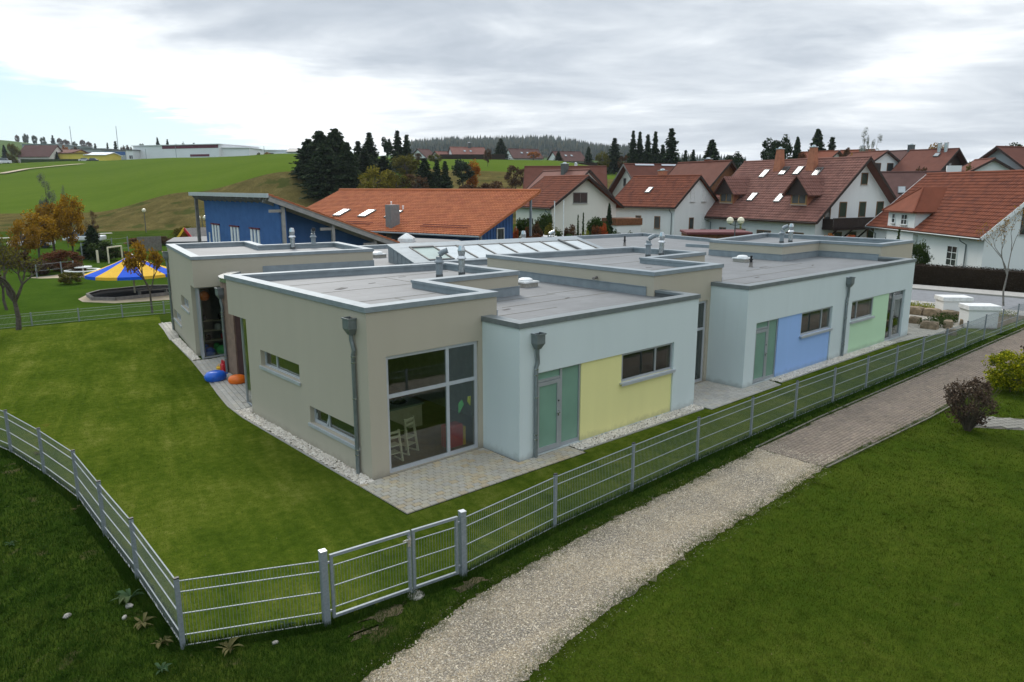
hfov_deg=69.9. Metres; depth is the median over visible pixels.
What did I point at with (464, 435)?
foam block
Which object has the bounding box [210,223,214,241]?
slit window
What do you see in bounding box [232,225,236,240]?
slit window
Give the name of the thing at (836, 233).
window
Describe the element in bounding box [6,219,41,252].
tree
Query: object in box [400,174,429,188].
tree
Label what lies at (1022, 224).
window
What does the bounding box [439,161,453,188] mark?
tree
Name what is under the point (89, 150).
grey hall
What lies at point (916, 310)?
stone block
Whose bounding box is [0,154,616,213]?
field
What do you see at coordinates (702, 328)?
window
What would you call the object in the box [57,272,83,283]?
shrub
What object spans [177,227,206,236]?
playhouse
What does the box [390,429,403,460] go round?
wooden chair
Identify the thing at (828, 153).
house
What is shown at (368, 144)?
tree
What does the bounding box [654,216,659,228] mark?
window
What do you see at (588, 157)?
tree
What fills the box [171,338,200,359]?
gravel
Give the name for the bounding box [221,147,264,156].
white hall
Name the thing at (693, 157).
tree
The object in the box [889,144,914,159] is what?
house
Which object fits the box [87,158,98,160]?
parked car
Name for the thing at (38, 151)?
farmhouse
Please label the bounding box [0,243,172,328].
playground grass
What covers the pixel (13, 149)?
tree
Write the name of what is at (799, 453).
path gravel
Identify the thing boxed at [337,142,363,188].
tree
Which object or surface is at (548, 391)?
door
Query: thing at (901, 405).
brick path
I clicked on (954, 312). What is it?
stone block
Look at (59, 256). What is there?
shrub
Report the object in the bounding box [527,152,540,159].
tree
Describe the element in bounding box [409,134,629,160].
forest
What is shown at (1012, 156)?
house
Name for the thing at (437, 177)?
tree
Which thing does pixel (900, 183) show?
house
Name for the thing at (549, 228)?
shrub
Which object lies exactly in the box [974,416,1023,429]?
side path
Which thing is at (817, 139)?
tree
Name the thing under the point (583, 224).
conifer
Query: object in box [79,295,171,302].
sandpit surround
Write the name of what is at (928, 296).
street
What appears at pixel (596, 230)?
shrub
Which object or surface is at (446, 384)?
window
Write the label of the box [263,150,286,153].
white hall
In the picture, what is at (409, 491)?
patio
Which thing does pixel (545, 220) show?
shrub
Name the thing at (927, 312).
stone block
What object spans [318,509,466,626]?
garden gate
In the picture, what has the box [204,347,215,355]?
floor cushion
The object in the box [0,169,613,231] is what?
grassy bank
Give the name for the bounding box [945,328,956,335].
stone block
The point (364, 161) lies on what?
tree
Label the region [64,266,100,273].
round table
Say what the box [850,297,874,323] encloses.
window
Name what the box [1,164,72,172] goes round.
field track
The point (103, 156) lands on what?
yellow hall
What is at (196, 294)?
window
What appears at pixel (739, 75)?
sky
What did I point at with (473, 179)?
tree
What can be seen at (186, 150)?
white hall
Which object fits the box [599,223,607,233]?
shrub
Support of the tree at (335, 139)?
on the grassy bank
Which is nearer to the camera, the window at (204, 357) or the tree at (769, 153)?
the window at (204, 357)
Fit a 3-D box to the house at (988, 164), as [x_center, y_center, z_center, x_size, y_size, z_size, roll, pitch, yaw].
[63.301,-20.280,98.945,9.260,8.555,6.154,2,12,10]
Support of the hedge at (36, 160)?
on the hill
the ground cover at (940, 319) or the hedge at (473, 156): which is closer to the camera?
the ground cover at (940, 319)
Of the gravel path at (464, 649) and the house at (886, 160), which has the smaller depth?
the gravel path at (464, 649)
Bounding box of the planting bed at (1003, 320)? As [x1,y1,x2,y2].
[919,305,1023,328]
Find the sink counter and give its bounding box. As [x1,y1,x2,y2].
[389,396,423,427]
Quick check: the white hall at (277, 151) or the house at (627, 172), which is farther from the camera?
the white hall at (277, 151)
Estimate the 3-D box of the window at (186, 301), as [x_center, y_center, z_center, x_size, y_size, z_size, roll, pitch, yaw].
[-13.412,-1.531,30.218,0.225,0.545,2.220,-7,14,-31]
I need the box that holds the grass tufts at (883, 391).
[752,326,1023,448]
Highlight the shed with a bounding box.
[166,236,206,243]
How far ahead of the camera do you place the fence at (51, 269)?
54.64 m
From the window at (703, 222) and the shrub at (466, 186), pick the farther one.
the shrub at (466, 186)
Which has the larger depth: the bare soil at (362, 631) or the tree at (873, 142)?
the tree at (873, 142)
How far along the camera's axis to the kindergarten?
21.63 m
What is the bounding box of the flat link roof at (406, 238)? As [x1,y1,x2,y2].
[391,233,459,243]
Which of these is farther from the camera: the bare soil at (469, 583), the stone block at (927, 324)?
the stone block at (927, 324)
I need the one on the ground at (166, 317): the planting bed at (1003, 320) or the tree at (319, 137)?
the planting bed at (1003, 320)
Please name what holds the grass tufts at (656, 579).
on the gravel path at (464, 649)
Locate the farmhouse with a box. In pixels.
[15,145,62,162]
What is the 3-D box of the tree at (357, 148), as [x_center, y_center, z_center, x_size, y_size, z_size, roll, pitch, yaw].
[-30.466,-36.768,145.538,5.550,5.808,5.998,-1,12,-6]
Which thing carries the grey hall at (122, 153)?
on the hill
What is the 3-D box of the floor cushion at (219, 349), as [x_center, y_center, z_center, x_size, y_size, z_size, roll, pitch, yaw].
[-11.619,0.320,29.329,0.440,0.320,0.429,-10,16,-40]
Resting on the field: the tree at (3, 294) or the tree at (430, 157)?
the tree at (430, 157)
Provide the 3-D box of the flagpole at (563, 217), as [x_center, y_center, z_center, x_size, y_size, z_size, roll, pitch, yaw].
[4.168,-8.668,59.491,0.120,5.510,0.120,6,13,25]
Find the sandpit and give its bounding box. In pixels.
[86,285,171,300]
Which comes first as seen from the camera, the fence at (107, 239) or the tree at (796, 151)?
the fence at (107, 239)
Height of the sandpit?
0.200 m
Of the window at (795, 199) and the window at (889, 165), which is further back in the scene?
the window at (889, 165)
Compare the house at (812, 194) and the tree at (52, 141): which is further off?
the tree at (52, 141)
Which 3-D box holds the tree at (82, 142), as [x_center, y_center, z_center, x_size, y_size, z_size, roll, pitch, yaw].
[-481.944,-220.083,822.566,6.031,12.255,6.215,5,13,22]
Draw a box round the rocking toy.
[220,360,225,371]
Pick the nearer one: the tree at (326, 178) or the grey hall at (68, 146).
the tree at (326, 178)
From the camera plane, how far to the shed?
61.44 m
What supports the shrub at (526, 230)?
on the ground at (166, 317)
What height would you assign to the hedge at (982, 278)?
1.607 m
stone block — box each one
[908,316,921,323]
[909,306,924,315]
[920,320,938,329]
[923,308,941,317]
[941,310,959,319]
[943,320,953,328]
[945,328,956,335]
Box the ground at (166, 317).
[0,173,1023,681]
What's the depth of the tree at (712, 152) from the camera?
144.83 m
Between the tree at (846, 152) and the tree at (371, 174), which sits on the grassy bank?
the tree at (371, 174)
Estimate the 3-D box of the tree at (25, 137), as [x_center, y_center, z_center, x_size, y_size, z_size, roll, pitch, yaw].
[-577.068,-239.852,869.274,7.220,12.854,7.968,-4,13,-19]
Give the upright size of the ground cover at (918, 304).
0.352 m
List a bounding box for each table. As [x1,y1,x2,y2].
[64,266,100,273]
[136,287,167,294]
[390,420,408,449]
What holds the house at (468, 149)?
on the hill
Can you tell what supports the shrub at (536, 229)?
on the ground at (166, 317)
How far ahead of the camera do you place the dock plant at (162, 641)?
10.66 m
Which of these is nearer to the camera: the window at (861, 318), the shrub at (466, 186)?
the window at (861, 318)
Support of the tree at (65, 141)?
on the hill meadow
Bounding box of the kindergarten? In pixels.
[162,223,916,479]
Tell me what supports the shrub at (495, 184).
on the grassy bank
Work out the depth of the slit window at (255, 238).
49.48 m
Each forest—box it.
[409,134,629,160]
[626,149,745,163]
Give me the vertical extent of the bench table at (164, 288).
0.330 m
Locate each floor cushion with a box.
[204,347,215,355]
[216,345,223,353]
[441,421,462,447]
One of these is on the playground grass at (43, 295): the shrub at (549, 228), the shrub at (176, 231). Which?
the shrub at (176, 231)
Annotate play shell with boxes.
[204,370,227,381]
[228,374,244,383]
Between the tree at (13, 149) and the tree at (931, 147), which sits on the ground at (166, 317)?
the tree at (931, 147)
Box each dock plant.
[111,588,143,604]
[133,612,156,629]
[151,635,172,647]
[154,662,172,674]
[214,637,242,655]
[278,619,295,626]
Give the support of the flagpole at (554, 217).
on the ground at (166, 317)
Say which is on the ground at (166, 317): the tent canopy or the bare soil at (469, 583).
the bare soil at (469, 583)
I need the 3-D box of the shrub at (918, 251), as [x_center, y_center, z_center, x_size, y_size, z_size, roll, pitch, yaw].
[29.744,-6.088,53.898,1.982,2.896,2.097,0,12,1]
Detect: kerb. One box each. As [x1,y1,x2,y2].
[161,322,895,485]
[912,288,1023,298]
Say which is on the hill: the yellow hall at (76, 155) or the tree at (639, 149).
the yellow hall at (76, 155)
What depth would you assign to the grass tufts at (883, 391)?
23.86 m
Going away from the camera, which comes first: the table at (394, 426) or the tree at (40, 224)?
the table at (394, 426)
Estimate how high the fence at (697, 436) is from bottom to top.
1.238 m
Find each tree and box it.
[0,229,49,329]
[0,247,17,309]
[1,145,6,163]
[6,143,20,162]
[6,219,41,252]
[12,209,59,257]
[22,133,28,142]
[31,135,37,143]
[33,202,62,249]
[36,173,56,250]
[40,136,46,143]
[50,135,55,143]
[51,193,86,256]
[61,139,70,144]
[71,225,114,260]
[79,140,85,146]
[82,210,99,233]
[122,239,164,311]
[288,139,311,178]
[293,130,331,184]
[297,144,352,198]
[325,128,360,171]
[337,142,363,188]
[352,141,362,160]
[354,149,374,172]
[356,165,397,188]
[359,132,379,165]
[375,156,399,176]
[379,170,411,188]
[381,137,392,159]
[386,130,411,170]
[390,154,419,175]
[399,135,414,172]
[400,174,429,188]
[408,158,440,188]
[414,153,421,160]
[427,153,442,161]
[430,160,445,188]
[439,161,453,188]
[451,158,474,185]
[465,158,480,187]
[483,148,491,162]
[494,138,511,159]
[504,165,523,188]
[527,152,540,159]
[554,151,563,160]
[584,146,593,162]
[595,150,611,166]
[606,138,622,173]
[606,203,613,233]
[617,155,629,167]
[626,130,639,162]
[634,131,643,162]
[639,134,655,163]
[651,131,659,163]
[656,144,666,163]
[658,128,681,163]
[681,150,689,161]
[690,150,695,161]
[702,139,719,160]
[725,151,744,167]
[760,138,777,159]
[775,134,792,158]
[792,136,801,158]
[798,151,806,158]
[808,128,825,150]
[826,137,835,149]
[839,147,850,156]
[859,127,869,151]
[870,134,882,150]
[915,166,926,170]
[928,143,943,148]
[966,161,973,170]
[975,205,1023,305]
[1005,142,1022,145]
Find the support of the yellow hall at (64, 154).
on the hill
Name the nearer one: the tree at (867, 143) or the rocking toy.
the rocking toy
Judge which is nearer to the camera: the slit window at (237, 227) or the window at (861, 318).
the window at (861, 318)
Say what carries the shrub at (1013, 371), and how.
on the front lawn at (999, 590)
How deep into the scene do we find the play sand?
54.39 m
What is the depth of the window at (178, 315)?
33.14 m
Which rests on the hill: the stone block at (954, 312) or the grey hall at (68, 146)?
the grey hall at (68, 146)
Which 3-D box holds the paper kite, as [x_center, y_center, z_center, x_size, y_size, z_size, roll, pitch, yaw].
[-1.261,1.626,18.181,0.170,0.360,0.004,-10,16,-40]
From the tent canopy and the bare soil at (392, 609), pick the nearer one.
the bare soil at (392, 609)
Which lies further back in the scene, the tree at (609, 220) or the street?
the tree at (609, 220)
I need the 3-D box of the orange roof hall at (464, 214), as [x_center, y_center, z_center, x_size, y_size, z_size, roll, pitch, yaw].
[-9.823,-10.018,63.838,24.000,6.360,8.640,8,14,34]
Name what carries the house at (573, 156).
on the hill
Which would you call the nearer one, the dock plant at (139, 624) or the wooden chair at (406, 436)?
the dock plant at (139, 624)
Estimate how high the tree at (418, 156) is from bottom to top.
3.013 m
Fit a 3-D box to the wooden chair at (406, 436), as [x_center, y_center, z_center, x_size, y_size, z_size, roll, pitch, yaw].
[-2.618,2.341,18.332,0.400,0.907,0.423,7,14,30]
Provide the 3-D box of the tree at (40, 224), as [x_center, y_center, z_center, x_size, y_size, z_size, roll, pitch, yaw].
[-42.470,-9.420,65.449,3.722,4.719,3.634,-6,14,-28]
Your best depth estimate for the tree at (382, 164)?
130.81 m
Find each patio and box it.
[159,322,178,339]
[194,356,251,409]
[359,446,585,513]
[693,380,780,409]
[889,314,961,342]
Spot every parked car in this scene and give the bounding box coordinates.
[6,234,55,247]
[62,230,106,242]
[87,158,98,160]
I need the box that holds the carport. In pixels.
[680,229,752,238]
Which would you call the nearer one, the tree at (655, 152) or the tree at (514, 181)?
the tree at (514, 181)
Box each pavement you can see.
[911,300,1023,315]
[912,284,1023,296]
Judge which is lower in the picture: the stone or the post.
the stone
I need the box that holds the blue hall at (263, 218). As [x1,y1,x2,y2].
[188,192,399,245]
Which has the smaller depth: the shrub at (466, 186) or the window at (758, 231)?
the window at (758, 231)
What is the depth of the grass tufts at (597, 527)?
12.86 m
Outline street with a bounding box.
[911,289,1023,310]
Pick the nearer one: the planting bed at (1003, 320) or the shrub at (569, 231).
the planting bed at (1003, 320)
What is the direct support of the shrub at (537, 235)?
on the ground at (166, 317)
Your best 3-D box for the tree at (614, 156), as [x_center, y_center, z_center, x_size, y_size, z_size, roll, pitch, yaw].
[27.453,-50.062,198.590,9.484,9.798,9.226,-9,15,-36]
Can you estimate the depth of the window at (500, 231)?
57.93 m
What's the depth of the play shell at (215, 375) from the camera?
24.95 m
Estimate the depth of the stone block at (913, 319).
35.53 m
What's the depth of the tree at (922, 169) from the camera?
97.41 m
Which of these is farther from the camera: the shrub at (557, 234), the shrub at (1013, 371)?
the shrub at (557, 234)
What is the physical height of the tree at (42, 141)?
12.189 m
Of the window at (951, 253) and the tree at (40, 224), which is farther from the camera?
the tree at (40, 224)
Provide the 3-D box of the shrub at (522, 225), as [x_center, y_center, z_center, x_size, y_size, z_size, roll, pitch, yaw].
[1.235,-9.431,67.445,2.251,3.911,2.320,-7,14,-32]
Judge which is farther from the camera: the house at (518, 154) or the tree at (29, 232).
the house at (518, 154)
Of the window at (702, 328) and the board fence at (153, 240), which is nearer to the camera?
the window at (702, 328)
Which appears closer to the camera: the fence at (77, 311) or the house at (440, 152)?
the fence at (77, 311)
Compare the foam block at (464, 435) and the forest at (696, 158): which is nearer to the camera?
the foam block at (464, 435)
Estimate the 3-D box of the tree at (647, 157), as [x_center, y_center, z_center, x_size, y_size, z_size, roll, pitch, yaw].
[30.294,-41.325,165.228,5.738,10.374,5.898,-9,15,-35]
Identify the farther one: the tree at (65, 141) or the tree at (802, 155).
the tree at (65, 141)
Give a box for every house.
[411,149,432,158]
[432,151,448,158]
[448,142,484,153]
[507,148,543,159]
[516,175,642,236]
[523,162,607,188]
[526,162,613,196]
[547,151,585,162]
[608,163,675,196]
[614,168,718,235]
[668,157,737,191]
[704,145,896,237]
[801,150,841,157]
[840,145,875,153]
[845,150,899,170]
[865,169,1023,270]
[881,165,962,197]
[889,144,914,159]
[891,141,967,170]
[961,157,1014,170]
[979,146,1023,169]
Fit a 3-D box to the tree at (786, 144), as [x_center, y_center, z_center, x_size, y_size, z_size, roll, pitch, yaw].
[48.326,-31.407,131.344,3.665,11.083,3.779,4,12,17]
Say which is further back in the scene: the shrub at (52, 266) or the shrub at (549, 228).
the shrub at (549, 228)
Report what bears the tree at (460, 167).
on the grassy bank
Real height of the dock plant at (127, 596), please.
0.149 m
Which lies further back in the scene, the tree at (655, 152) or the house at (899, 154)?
the tree at (655, 152)
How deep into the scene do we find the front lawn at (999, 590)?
12.21 m
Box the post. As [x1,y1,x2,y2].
[96,250,98,262]
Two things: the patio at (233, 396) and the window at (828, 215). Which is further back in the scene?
the window at (828, 215)
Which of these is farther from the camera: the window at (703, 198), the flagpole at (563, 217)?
the window at (703, 198)
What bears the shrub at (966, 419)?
on the front lawn at (999, 590)
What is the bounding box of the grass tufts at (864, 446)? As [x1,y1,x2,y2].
[815,373,1005,468]
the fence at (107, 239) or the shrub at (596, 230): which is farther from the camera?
the fence at (107, 239)
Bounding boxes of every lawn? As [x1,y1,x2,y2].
[526,370,1023,681]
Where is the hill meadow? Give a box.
[0,140,31,159]
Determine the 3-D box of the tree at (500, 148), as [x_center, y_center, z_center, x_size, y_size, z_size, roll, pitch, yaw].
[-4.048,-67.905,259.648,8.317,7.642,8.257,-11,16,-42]
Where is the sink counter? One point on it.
(402, 408)
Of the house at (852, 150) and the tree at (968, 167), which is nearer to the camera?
the tree at (968, 167)
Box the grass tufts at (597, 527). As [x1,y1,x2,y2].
[345,448,759,681]
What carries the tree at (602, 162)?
on the field
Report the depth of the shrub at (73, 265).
54.84 m
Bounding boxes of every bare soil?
[348,624,381,641]
[358,601,406,622]
[452,577,487,592]
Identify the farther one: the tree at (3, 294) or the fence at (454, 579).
the tree at (3, 294)
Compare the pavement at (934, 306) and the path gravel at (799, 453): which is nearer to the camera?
the path gravel at (799, 453)
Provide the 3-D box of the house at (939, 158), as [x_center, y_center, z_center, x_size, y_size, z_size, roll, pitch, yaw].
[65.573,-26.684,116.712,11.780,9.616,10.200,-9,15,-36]
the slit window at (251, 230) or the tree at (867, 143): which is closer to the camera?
the slit window at (251, 230)
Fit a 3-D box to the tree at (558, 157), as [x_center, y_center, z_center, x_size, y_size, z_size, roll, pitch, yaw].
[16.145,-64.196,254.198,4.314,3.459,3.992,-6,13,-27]
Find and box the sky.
[0,0,1023,161]
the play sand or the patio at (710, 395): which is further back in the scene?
the play sand
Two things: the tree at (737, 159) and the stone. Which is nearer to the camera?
the stone
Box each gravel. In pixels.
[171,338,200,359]
[235,407,373,483]
[570,404,702,448]
[762,441,840,464]
[770,340,894,381]
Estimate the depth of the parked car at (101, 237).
86.53 m
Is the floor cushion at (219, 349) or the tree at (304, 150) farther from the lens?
the tree at (304, 150)
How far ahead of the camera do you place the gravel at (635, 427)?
20.26 m
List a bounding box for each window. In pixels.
[174,312,181,327]
[181,297,189,313]
[195,288,203,359]
[197,286,223,358]
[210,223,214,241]
[213,223,217,241]
[216,224,220,241]
[229,225,233,240]
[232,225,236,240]
[235,226,239,240]
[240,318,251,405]
[243,319,251,402]
[248,227,252,241]
[252,228,256,242]
[255,228,259,243]
[259,352,300,385]
[308,408,359,451]
[386,341,477,472]
[497,228,503,238]
[573,192,587,203]
[620,343,675,386]
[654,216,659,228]
[689,217,693,228]
[690,190,694,201]
[695,301,705,381]
[701,190,706,201]
[701,213,705,228]
[720,194,732,202]
[756,230,770,233]
[791,195,806,205]
[799,306,832,338]
[824,209,830,218]
[834,232,841,236]
[838,202,846,217]
[848,231,856,236]
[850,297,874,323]
[858,202,866,217]
[861,173,868,184]
[866,229,873,237]
[875,201,883,216]
[887,163,893,170]
[890,213,895,223]
[900,214,907,225]
[943,245,957,266]
[1020,207,1023,234]
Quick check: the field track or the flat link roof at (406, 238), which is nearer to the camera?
the flat link roof at (406, 238)
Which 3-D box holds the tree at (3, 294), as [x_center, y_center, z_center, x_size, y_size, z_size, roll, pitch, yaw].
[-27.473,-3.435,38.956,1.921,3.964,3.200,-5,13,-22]
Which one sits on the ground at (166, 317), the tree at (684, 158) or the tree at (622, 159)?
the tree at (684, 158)
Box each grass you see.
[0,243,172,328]
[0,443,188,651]
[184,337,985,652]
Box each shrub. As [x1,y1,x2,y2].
[5,246,31,267]
[18,258,57,274]
[36,249,83,270]
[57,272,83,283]
[62,262,87,272]
[85,241,120,260]
[124,238,152,244]
[153,236,171,244]
[169,225,195,237]
[459,183,482,188]
[477,181,514,188]
[513,217,533,237]
[513,226,518,238]
[525,226,528,236]
[526,233,540,237]
[532,220,542,237]
[534,212,553,233]
[544,223,560,234]
[551,231,572,236]
[564,224,580,235]
[585,216,610,234]
[591,225,602,234]
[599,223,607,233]
[912,238,933,263]
[943,376,1002,430]
[981,349,1023,393]
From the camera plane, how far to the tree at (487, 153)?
193.60 m
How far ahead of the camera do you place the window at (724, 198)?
80.68 m
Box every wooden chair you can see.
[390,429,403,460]
[401,416,418,454]
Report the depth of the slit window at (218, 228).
54.88 m
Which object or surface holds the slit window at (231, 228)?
in the blue hall at (263, 218)
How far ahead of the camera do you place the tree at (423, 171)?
124.16 m
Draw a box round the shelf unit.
[202,313,222,349]
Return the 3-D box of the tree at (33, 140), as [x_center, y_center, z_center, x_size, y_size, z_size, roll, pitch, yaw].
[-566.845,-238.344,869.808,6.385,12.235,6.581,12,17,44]
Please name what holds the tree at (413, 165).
on the ground at (166, 317)
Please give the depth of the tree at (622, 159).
193.25 m
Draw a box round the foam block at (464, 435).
[463,425,465,444]
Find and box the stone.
[125,603,132,607]
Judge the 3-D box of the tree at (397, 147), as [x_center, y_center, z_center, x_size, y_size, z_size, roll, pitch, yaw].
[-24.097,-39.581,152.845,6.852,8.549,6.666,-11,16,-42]
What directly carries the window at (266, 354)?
in the kindergarten
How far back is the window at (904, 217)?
62.06 m
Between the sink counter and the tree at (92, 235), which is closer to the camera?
the sink counter
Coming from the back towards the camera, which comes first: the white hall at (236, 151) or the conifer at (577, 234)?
the white hall at (236, 151)
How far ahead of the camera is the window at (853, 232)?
72.46 m
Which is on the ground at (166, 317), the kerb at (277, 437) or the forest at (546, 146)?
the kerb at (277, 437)
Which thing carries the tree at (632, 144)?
on the grassy bank
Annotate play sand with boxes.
[31,275,83,277]
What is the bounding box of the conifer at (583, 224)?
[582,212,583,234]
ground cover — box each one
[910,301,1019,316]
[917,312,958,327]
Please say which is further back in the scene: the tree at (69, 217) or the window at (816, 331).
the tree at (69, 217)
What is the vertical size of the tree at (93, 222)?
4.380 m
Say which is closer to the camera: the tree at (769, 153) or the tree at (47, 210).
the tree at (47, 210)
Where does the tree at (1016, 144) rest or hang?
on the ground at (166, 317)
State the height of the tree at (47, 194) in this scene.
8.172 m
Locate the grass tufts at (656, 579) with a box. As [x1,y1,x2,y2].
[502,463,832,681]
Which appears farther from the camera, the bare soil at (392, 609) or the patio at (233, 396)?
the patio at (233, 396)
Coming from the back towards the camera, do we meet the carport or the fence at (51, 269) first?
the carport
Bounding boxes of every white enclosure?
[934,295,973,310]
[958,303,1001,328]
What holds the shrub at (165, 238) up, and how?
on the playground grass at (43, 295)
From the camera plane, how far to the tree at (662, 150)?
162.57 m
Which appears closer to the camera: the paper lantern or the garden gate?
the garden gate
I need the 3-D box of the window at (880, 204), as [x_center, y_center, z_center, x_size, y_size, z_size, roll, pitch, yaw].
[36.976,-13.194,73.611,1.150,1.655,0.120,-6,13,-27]
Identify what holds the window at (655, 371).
in the kindergarten
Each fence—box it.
[0,301,170,327]
[0,409,322,649]
[35,261,73,277]
[80,237,128,255]
[137,236,161,250]
[466,303,1023,571]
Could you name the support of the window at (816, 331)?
in the kindergarten
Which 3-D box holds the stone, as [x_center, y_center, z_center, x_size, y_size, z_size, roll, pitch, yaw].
[-6.073,4.204,11.630,0.106,0.073,0.128,-10,16,-41]
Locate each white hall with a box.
[126,150,140,159]
[131,144,260,158]
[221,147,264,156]
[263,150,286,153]
[286,148,300,153]
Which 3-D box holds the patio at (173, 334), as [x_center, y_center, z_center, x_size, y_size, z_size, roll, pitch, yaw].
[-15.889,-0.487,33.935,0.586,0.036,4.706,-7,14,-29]
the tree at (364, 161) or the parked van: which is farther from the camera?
the parked van
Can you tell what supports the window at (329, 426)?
in the kindergarten
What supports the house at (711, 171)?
on the ground at (166, 317)
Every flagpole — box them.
[554,201,554,236]
[563,200,564,235]
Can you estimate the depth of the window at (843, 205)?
71.20 m
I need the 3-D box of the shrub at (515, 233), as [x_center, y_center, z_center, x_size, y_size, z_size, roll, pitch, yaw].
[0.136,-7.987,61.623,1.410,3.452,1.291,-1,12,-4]
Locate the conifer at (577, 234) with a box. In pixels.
[576,215,578,235]
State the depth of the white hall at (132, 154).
353.51 m
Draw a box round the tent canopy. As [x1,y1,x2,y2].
[84,254,169,292]
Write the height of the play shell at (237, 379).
0.278 m
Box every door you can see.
[538,378,559,452]
[752,328,767,382]
[889,296,902,338]
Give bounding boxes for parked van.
[0,158,11,163]
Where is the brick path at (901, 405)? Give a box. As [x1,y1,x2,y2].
[755,328,1023,467]
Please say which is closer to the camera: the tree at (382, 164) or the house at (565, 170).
the house at (565, 170)
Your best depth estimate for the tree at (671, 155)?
159.18 m
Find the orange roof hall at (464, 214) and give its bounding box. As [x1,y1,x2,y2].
[307,188,540,240]
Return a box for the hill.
[13,155,620,162]
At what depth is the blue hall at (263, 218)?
49.61 m
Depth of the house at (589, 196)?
76.70 m
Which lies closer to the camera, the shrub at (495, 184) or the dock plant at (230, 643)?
the dock plant at (230, 643)
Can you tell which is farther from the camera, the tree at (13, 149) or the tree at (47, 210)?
the tree at (13, 149)
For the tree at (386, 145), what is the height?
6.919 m
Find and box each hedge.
[20,159,77,162]
[440,154,504,159]
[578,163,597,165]
[913,263,1023,292]
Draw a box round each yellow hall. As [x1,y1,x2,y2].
[58,150,87,158]
[70,153,87,158]
[83,152,122,160]
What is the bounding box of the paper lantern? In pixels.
[199,291,209,300]
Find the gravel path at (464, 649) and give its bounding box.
[361,448,823,681]
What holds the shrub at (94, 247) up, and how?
on the playground grass at (43, 295)
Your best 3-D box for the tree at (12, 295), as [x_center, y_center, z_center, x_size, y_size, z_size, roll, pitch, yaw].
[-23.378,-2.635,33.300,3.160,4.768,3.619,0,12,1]
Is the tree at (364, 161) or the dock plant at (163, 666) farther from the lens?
the tree at (364, 161)
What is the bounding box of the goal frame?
[107,245,122,262]
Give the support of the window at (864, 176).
in the house at (812, 194)
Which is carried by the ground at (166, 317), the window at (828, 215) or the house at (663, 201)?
the house at (663, 201)
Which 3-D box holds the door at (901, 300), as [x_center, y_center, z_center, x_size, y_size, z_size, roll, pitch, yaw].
[16.856,-1.052,32.105,0.961,1.800,0.120,-10,16,-40]
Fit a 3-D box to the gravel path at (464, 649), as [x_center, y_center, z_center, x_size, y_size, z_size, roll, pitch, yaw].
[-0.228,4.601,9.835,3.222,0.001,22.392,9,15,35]
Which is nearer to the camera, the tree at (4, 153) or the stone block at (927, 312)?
the stone block at (927, 312)
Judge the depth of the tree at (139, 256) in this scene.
38.07 m
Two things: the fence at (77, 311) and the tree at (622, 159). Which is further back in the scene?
the tree at (622, 159)
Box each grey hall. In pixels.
[22,144,93,149]
[77,148,119,152]
[102,150,126,159]
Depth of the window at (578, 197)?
76.14 m
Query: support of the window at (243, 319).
in the kindergarten
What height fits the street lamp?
4.228 m
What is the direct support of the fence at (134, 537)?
on the ground at (166, 317)
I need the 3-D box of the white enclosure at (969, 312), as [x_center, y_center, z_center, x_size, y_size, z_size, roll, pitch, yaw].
[22.161,-1.200,34.793,1.460,1.080,0.970,1,12,4]
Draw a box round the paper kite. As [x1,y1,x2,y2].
[458,400,463,412]
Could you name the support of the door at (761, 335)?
in the kindergarten
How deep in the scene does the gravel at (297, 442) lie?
18.59 m

